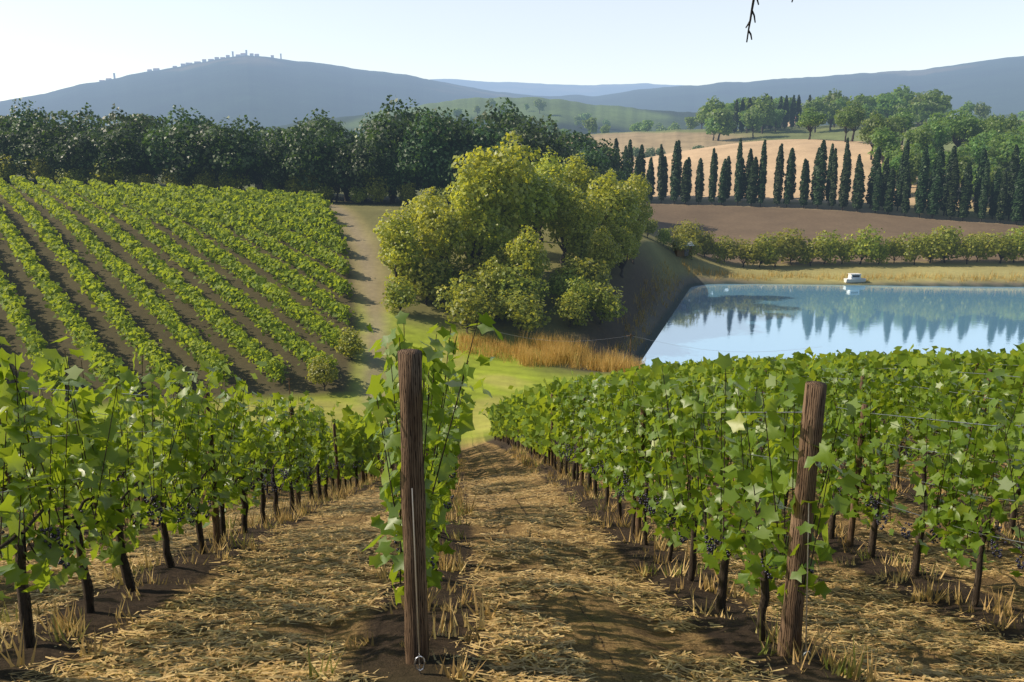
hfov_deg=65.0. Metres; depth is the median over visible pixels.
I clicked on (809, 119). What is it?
tree
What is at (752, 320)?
lake
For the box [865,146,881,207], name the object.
cypress
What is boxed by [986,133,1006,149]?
woods
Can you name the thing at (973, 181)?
woods
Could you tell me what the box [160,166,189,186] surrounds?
bush
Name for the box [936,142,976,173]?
woods
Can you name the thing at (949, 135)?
woods
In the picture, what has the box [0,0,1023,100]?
sky
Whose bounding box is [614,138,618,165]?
cypress
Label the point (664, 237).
bush
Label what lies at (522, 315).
bush
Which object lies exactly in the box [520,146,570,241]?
tree
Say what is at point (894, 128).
woods
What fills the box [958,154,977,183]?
woods
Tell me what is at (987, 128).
woods
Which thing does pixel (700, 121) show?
tree
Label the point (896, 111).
tree
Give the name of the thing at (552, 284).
bush
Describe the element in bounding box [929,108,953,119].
tree
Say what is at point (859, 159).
cypress
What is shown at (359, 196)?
bush
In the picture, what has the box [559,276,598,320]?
bush
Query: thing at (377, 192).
bush
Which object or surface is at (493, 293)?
bush
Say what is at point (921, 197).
cypress
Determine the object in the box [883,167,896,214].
cypress
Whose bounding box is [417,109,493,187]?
oak
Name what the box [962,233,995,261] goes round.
bush
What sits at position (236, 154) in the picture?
oak
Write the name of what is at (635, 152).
olive
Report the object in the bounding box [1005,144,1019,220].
cypress
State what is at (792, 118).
cypress
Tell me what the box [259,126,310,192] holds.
oak
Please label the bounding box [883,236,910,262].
bush
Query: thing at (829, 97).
tree
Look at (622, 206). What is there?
tree
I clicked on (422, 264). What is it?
bush
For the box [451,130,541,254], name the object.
tree
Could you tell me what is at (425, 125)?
oak
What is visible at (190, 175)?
oak
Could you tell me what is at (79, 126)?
oak
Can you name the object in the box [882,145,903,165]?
woods
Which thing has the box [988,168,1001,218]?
cypress
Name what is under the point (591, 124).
tree
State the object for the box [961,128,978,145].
woods
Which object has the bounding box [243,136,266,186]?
oak
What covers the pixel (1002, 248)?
bush
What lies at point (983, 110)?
tree
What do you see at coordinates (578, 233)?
tree
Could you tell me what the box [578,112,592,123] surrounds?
tree
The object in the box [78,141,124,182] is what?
oak
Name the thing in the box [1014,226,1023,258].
bush
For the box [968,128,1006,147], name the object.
woods
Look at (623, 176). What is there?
oak
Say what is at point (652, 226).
bush
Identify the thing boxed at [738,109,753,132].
tree
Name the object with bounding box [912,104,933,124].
tree
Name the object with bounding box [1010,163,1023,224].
cypress
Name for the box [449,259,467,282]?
bush
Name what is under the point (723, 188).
cypress
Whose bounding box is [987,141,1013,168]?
woods
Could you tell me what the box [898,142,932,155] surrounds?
woods
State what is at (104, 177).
bush
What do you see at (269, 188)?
bush
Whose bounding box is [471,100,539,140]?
oak
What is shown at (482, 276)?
bush
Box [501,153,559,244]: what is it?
tree
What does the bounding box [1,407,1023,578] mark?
grapes
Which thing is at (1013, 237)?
bush
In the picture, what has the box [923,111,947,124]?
woods
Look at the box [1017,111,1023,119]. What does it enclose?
tree
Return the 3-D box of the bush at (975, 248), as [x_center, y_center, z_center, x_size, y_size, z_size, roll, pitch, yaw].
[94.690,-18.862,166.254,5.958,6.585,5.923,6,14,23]
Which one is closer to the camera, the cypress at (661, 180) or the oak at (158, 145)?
the oak at (158, 145)
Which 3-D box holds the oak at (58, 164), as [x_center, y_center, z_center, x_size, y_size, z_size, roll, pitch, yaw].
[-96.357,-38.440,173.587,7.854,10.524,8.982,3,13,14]
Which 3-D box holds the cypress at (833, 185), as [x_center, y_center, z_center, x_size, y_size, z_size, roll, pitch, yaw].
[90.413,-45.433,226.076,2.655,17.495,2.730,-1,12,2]
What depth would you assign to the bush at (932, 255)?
164.72 m
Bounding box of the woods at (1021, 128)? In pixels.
[1013,121,1023,133]
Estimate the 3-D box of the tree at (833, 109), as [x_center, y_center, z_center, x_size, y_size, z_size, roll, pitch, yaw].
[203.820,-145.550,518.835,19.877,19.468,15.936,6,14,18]
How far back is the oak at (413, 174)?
172.10 m
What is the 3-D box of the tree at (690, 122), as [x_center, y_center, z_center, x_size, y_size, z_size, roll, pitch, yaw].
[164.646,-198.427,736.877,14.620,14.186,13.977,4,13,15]
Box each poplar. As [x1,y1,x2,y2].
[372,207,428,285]
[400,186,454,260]
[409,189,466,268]
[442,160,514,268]
[450,173,463,229]
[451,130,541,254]
[478,255,513,315]
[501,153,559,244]
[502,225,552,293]
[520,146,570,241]
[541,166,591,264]
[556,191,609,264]
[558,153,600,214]
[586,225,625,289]
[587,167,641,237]
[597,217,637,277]
[603,173,650,225]
[628,172,654,232]
[628,221,646,264]
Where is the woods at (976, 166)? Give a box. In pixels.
[961,156,1003,185]
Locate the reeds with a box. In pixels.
[448,257,1023,371]
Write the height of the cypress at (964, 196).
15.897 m
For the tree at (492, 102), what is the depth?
1389.09 m
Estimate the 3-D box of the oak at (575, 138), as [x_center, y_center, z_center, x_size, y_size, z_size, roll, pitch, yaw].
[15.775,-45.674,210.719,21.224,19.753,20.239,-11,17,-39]
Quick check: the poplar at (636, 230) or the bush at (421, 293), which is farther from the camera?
the poplar at (636, 230)
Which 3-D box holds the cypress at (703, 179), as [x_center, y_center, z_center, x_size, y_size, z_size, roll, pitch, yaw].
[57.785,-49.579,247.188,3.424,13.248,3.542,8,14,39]
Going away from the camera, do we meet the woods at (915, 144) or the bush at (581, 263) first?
the bush at (581, 263)
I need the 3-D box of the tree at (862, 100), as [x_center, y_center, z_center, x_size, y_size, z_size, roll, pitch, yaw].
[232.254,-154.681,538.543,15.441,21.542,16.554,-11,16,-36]
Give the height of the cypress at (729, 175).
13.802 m
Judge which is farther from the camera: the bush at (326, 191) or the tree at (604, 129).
the tree at (604, 129)
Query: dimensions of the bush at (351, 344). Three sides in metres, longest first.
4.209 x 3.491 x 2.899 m
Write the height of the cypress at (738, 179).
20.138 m
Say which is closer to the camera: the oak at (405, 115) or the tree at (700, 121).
the oak at (405, 115)
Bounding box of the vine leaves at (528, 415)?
[23,342,1023,496]
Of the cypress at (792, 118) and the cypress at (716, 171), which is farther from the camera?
the cypress at (792, 118)
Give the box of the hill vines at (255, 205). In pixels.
[0,175,354,388]
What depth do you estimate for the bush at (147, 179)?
168.92 m
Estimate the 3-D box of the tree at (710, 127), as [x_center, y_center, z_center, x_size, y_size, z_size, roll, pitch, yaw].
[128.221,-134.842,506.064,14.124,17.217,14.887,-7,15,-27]
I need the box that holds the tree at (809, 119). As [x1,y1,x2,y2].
[795,107,826,139]
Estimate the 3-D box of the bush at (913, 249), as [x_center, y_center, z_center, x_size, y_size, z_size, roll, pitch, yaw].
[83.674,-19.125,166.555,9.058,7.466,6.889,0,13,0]
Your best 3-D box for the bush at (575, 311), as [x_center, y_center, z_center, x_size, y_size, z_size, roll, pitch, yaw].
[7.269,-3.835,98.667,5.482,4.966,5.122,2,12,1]
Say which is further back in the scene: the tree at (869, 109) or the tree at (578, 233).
the tree at (869, 109)
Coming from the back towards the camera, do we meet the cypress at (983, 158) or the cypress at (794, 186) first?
the cypress at (794, 186)
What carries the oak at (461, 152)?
on the ground at (610, 639)
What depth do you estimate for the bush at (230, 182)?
170.81 m
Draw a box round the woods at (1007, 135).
[1000,132,1021,165]
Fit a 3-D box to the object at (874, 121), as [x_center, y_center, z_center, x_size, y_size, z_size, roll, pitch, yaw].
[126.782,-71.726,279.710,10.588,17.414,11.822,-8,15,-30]
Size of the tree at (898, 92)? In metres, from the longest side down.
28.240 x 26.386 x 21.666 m
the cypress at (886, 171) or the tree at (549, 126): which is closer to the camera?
the cypress at (886, 171)
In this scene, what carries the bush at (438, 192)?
on the ground at (610, 639)
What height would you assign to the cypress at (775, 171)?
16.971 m
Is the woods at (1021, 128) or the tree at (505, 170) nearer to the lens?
the tree at (505, 170)
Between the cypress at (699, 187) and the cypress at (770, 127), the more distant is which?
the cypress at (770, 127)
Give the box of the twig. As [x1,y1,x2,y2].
[745,0,792,41]
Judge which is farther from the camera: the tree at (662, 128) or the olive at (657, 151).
the tree at (662, 128)
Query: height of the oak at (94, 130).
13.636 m
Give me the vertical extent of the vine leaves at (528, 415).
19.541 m
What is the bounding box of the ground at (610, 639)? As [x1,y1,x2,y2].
[0,55,1023,681]
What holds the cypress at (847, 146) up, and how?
on the ground at (610, 639)
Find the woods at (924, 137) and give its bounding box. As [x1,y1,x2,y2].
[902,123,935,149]
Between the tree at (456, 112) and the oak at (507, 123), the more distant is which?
the tree at (456, 112)
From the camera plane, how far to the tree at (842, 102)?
523.37 m
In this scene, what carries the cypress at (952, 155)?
on the ground at (610, 639)
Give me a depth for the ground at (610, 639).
78.55 m
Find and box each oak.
[0,114,25,174]
[0,121,10,178]
[0,131,29,182]
[3,143,46,181]
[4,98,54,181]
[13,115,86,183]
[39,139,74,176]
[43,102,108,182]
[53,130,102,185]
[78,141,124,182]
[80,125,104,172]
[90,122,154,181]
[92,103,167,174]
[108,113,167,181]
[129,114,208,182]
[137,165,164,181]
[138,120,169,177]
[157,105,216,128]
[157,149,216,187]
[163,117,236,181]
[184,123,229,132]
[200,115,277,189]
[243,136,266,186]
[245,117,281,149]
[251,137,291,190]
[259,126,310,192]
[268,117,346,189]
[292,139,350,201]
[295,108,347,138]
[297,113,359,138]
[310,134,370,198]
[317,145,352,202]
[322,140,383,203]
[328,140,350,201]
[351,111,382,146]
[363,113,427,202]
[367,95,432,199]
[375,151,407,203]
[379,137,434,200]
[400,107,466,194]
[417,107,470,201]
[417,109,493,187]
[419,113,466,130]
[422,151,460,194]
[447,148,497,182]
[456,118,515,149]
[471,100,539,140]
[483,97,541,134]
[484,143,532,164]
[498,114,583,168]
[508,119,564,143]
[553,129,614,166]
[558,143,575,162]
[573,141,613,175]
[576,162,596,184]
[595,163,621,189]
[596,138,635,181]
[616,170,626,184]
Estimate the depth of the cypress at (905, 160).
222.59 m
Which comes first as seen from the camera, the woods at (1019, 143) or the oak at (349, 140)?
the oak at (349, 140)
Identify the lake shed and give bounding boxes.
[671,241,693,256]
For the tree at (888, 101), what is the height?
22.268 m
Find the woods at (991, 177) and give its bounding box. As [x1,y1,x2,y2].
[989,165,1008,196]
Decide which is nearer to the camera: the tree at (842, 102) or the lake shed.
the lake shed
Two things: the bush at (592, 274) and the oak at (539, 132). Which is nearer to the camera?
the bush at (592, 274)
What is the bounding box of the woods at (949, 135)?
[938,122,953,144]
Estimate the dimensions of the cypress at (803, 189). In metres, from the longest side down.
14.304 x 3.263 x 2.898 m
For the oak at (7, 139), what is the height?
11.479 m
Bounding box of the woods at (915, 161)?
[889,148,930,192]
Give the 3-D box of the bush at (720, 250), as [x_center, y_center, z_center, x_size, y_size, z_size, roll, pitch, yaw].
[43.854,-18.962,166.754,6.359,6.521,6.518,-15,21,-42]
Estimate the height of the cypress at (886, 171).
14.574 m
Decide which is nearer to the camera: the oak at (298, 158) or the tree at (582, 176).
the tree at (582, 176)
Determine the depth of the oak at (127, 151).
169.55 m
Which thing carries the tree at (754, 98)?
on the ground at (610, 639)
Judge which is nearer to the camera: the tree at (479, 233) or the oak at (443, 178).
the tree at (479, 233)
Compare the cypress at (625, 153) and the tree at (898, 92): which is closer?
the cypress at (625, 153)
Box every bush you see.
[0,154,23,181]
[16,157,61,182]
[54,166,88,184]
[83,159,128,184]
[125,173,141,185]
[136,173,158,186]
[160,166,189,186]
[190,168,217,189]
[216,169,253,188]
[261,179,275,192]
[284,168,320,193]
[305,354,341,390]
[309,183,339,199]
[334,326,365,359]
[348,186,371,204]
[362,175,391,204]
[379,276,419,312]
[395,183,418,204]
[396,253,453,304]
[396,255,457,294]
[410,262,452,304]
[432,270,486,313]
[433,187,450,200]
[442,283,498,331]
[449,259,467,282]
[458,265,511,314]
[462,246,517,285]
[478,264,527,307]
[478,286,498,313]
[484,240,511,261]
[489,286,550,333]
[496,277,542,321]
[506,272,543,302]
[519,277,549,303]
[545,264,585,297]
[549,267,567,282]
[549,272,576,301]
[549,290,592,326]
[557,261,610,287]
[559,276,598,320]
[561,255,610,285]
[579,279,627,324]
[642,218,658,237]
[655,228,672,245]
[667,232,689,251]
[669,219,707,249]
[684,238,702,259]
[695,231,717,257]
[708,235,739,263]
[720,237,768,266]
[745,234,777,266]
[752,231,800,266]
[779,228,815,264]
[794,239,829,265]
[806,229,842,263]
[833,236,859,263]
[844,224,885,263]
[866,238,890,263]
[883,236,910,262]
[896,231,938,264]
[914,233,951,262]
[929,225,964,262]
[955,235,985,263]
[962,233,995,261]
[978,229,1023,262]
[996,226,1023,262]
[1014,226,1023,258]
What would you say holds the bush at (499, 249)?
on the ground at (610, 639)
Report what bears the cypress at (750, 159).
on the ground at (610, 639)
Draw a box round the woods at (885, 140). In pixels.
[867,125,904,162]
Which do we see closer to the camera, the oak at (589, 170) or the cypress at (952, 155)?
the oak at (589, 170)
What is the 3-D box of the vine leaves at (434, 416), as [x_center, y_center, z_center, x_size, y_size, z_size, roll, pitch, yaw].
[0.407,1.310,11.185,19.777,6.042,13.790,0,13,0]
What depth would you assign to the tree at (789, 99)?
554.15 m
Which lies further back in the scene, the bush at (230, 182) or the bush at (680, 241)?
the bush at (230, 182)
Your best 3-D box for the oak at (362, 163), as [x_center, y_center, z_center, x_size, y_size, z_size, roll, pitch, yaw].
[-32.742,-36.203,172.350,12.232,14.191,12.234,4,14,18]
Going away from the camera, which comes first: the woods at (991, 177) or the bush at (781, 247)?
the bush at (781, 247)
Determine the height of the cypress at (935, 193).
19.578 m
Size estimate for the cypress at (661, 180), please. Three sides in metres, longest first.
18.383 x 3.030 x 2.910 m
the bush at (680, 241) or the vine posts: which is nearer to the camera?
the vine posts
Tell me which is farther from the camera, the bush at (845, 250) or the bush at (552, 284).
the bush at (845, 250)
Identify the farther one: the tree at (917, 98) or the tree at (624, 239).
the tree at (917, 98)
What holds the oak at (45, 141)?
on the ground at (610, 639)
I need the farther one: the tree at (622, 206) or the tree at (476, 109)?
the tree at (476, 109)
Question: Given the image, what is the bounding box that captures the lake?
[640,284,1023,365]
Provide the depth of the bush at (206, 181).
169.80 m
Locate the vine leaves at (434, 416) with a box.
[0,310,1023,604]
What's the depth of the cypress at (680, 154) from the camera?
248.27 m
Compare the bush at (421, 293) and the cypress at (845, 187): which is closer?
the bush at (421, 293)
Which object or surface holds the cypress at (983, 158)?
on the ground at (610, 639)
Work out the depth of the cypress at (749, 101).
538.77 m
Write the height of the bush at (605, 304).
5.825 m
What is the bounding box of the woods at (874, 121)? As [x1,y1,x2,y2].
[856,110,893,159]
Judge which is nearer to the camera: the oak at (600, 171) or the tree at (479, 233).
the tree at (479, 233)
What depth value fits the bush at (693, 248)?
159.91 m
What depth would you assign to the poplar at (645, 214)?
137.22 m
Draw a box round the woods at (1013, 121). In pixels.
[1003,113,1021,130]
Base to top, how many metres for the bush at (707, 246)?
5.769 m
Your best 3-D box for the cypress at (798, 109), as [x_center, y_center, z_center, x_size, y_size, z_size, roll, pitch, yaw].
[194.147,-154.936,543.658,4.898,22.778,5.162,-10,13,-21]
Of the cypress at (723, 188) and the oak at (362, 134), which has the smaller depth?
the oak at (362, 134)
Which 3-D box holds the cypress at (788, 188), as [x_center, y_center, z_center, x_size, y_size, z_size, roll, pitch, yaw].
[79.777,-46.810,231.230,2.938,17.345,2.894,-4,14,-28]
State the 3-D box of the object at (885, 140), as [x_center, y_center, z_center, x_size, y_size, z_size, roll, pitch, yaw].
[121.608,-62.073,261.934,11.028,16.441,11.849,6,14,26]
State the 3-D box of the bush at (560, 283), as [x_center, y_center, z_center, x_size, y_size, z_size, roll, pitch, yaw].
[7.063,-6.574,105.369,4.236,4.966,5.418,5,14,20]
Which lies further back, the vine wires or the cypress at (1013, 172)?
the cypress at (1013, 172)
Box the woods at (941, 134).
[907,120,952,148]
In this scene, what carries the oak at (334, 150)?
on the ground at (610, 639)
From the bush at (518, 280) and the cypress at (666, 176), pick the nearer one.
the bush at (518, 280)
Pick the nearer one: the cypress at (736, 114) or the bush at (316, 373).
the bush at (316, 373)
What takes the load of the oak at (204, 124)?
on the ground at (610, 639)
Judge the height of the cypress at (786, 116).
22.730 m
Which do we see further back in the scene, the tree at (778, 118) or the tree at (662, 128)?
the tree at (662, 128)
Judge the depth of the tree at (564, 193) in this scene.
118.00 m
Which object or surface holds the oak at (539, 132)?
on the ground at (610, 639)
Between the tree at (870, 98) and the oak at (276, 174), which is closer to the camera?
the oak at (276, 174)
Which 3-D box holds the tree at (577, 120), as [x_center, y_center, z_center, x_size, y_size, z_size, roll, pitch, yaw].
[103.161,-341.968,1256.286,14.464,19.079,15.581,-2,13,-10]
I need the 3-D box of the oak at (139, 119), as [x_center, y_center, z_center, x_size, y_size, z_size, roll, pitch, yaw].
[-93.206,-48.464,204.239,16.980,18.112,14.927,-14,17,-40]
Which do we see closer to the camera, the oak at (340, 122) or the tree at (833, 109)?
the oak at (340, 122)
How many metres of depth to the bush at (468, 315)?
91.57 m
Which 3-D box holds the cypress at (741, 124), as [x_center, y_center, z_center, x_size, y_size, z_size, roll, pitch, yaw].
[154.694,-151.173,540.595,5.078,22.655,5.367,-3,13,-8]
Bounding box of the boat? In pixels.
[844,273,865,282]
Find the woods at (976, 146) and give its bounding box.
[957,136,990,163]
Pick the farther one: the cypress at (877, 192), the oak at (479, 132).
the cypress at (877, 192)
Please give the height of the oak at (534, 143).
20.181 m
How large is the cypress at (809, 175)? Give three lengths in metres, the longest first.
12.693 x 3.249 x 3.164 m
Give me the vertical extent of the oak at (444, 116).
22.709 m
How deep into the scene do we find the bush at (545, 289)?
101.03 m
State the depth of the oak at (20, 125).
176.66 m
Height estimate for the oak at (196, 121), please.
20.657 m
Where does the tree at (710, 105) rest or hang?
on the ground at (610, 639)
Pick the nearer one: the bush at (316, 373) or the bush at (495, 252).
the bush at (316, 373)
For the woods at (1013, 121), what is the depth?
301.95 m
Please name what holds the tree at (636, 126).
on the ground at (610, 639)
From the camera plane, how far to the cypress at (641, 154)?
252.77 m
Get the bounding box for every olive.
[633,147,639,158]
[644,152,652,157]
[646,147,655,155]
[655,148,665,154]
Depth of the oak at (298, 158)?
168.19 m
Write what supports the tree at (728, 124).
on the ground at (610, 639)
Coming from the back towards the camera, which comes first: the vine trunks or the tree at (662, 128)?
the tree at (662, 128)
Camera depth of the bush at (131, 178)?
171.04 m
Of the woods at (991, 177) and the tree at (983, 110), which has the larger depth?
the tree at (983, 110)
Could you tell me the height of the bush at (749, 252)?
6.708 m
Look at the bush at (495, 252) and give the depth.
103.79 m
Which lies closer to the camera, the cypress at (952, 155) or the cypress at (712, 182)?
the cypress at (952, 155)
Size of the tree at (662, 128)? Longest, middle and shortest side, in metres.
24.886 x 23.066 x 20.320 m
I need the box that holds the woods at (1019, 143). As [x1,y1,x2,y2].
[993,133,1023,165]
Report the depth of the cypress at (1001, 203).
209.20 m
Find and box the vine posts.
[0,349,1023,664]
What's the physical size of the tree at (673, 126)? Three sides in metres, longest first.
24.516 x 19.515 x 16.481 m
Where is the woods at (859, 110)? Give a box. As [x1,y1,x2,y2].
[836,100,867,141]
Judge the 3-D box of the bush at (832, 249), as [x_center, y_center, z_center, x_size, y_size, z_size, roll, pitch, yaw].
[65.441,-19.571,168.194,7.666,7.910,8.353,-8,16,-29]
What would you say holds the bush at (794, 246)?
on the ground at (610, 639)
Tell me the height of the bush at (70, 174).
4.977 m
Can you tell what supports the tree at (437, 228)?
on the ground at (610, 639)
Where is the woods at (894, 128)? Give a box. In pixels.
[884,118,900,140]
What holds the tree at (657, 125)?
on the ground at (610, 639)
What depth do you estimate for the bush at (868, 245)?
165.38 m
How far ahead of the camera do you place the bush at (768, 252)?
164.51 m
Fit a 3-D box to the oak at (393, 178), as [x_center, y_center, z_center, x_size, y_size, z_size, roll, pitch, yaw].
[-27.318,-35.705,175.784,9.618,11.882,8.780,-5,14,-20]
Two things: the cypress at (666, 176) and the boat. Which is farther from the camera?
the cypress at (666, 176)
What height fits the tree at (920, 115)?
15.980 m
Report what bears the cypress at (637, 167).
on the ground at (610, 639)
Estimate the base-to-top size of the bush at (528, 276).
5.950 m
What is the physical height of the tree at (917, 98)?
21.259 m
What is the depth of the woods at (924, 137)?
260.93 m
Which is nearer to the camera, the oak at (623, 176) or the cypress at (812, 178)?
the oak at (623, 176)
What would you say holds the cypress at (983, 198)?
on the ground at (610, 639)
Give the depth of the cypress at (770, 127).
542.90 m
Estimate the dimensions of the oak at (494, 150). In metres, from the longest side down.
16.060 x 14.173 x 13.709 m
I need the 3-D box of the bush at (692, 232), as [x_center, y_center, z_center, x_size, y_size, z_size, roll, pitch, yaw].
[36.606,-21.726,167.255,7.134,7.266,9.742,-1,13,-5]
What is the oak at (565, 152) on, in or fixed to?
on the ground at (610, 639)
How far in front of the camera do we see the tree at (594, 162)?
183.41 m
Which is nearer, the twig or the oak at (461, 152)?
the twig
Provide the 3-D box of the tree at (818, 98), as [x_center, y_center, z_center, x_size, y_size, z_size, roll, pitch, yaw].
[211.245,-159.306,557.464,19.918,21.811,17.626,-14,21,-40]
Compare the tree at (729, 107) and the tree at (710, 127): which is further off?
the tree at (729, 107)
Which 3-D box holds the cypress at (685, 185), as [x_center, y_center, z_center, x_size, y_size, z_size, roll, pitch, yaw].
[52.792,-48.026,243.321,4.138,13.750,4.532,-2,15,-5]
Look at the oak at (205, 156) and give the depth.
168.37 m
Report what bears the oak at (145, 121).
on the ground at (610, 639)
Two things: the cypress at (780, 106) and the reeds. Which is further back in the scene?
the cypress at (780, 106)
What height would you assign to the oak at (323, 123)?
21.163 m
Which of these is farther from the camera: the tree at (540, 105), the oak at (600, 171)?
the tree at (540, 105)
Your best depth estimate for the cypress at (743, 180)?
241.13 m
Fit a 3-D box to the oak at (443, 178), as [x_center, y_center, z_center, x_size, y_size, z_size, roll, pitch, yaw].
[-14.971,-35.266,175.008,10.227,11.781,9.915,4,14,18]
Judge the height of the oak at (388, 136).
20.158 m
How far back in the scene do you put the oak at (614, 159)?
206.88 m
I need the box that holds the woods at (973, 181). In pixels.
[972,174,990,206]
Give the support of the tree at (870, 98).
on the ground at (610, 639)
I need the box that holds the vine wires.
[0,362,1023,673]
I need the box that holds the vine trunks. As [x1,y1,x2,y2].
[0,322,1023,648]
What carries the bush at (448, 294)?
on the ground at (610, 639)
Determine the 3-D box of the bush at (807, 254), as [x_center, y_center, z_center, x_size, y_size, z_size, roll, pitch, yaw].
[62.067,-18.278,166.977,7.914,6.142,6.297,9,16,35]
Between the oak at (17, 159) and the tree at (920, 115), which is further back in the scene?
the tree at (920, 115)
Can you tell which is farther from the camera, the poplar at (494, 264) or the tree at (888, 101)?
the tree at (888, 101)
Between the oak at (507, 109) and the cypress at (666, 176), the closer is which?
the oak at (507, 109)
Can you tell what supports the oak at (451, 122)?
on the ground at (610, 639)
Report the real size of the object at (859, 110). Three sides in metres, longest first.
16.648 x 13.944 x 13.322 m
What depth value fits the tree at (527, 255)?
102.29 m
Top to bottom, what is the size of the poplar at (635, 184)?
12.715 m
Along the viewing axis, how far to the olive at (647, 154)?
432.94 m
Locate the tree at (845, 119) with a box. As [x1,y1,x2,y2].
[834,105,858,141]
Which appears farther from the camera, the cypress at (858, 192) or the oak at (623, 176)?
the cypress at (858, 192)
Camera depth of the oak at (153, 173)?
183.36 m
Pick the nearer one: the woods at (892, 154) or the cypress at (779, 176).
the cypress at (779, 176)
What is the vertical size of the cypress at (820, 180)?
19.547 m
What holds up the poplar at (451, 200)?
on the ground at (610, 639)
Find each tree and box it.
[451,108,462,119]
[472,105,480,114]
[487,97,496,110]
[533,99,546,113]
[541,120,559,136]
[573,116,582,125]
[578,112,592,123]
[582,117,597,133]
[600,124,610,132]
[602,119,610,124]
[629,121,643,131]
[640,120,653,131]
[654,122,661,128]
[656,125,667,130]
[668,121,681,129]
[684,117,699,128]
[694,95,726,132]
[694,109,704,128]
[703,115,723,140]
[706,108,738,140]
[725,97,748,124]
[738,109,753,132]
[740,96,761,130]
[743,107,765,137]
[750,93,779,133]
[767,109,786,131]
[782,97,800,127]
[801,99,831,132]
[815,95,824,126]
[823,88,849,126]
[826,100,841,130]
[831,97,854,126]
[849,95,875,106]
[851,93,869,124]
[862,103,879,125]
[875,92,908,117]
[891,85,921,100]
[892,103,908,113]
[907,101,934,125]
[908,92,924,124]
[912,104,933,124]
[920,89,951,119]
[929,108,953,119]
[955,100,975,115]
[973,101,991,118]
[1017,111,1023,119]
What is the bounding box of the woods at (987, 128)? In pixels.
[973,120,1002,138]
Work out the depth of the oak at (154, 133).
190.00 m
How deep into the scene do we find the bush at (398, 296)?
94.02 m
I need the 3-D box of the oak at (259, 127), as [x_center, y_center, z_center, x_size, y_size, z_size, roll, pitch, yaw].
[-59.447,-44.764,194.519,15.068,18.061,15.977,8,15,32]
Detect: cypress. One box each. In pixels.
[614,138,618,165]
[622,145,628,177]
[627,139,633,173]
[632,155,641,182]
[638,144,645,178]
[645,162,655,200]
[656,144,665,199]
[663,156,667,197]
[669,141,680,203]
[676,140,681,200]
[679,159,691,204]
[684,157,691,196]
[695,158,704,196]
[695,159,702,204]
[708,148,716,204]
[708,153,717,192]
[717,158,727,204]
[725,156,731,200]
[732,99,738,133]
[733,158,745,201]
[734,138,742,205]
[738,99,745,132]
[743,148,753,198]
[745,98,751,131]
[746,157,758,206]
[757,140,766,206]
[768,96,772,130]
[773,143,784,207]
[773,146,780,196]
[776,96,782,129]
[782,95,788,129]
[783,147,794,207]
[783,148,796,199]
[789,95,795,126]
[796,95,801,126]
[798,158,809,207]
[807,160,810,196]
[810,147,819,199]
[812,140,827,208]
[825,143,834,204]
[828,148,838,209]
[837,150,852,210]
[840,138,849,195]
[851,161,865,211]
[852,154,861,202]
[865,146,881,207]
[871,166,882,212]
[880,158,890,209]
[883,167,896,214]
[894,139,910,210]
[901,165,910,215]
[914,145,929,217]
[926,146,945,218]
[940,145,956,215]
[944,157,960,219]
[957,161,973,220]
[972,148,989,217]
[977,159,989,221]
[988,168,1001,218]
[996,171,1007,223]
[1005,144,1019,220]
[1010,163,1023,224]
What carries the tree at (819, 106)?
on the ground at (610, 639)
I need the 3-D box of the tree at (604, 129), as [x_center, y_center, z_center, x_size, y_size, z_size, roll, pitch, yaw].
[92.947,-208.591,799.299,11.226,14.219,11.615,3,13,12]
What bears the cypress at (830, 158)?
on the ground at (610, 639)
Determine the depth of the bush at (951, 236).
166.46 m
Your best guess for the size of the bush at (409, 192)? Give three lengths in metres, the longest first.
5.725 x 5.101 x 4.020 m
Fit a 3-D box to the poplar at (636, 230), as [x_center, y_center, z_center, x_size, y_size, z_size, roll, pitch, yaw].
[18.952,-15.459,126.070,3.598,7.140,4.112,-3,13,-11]

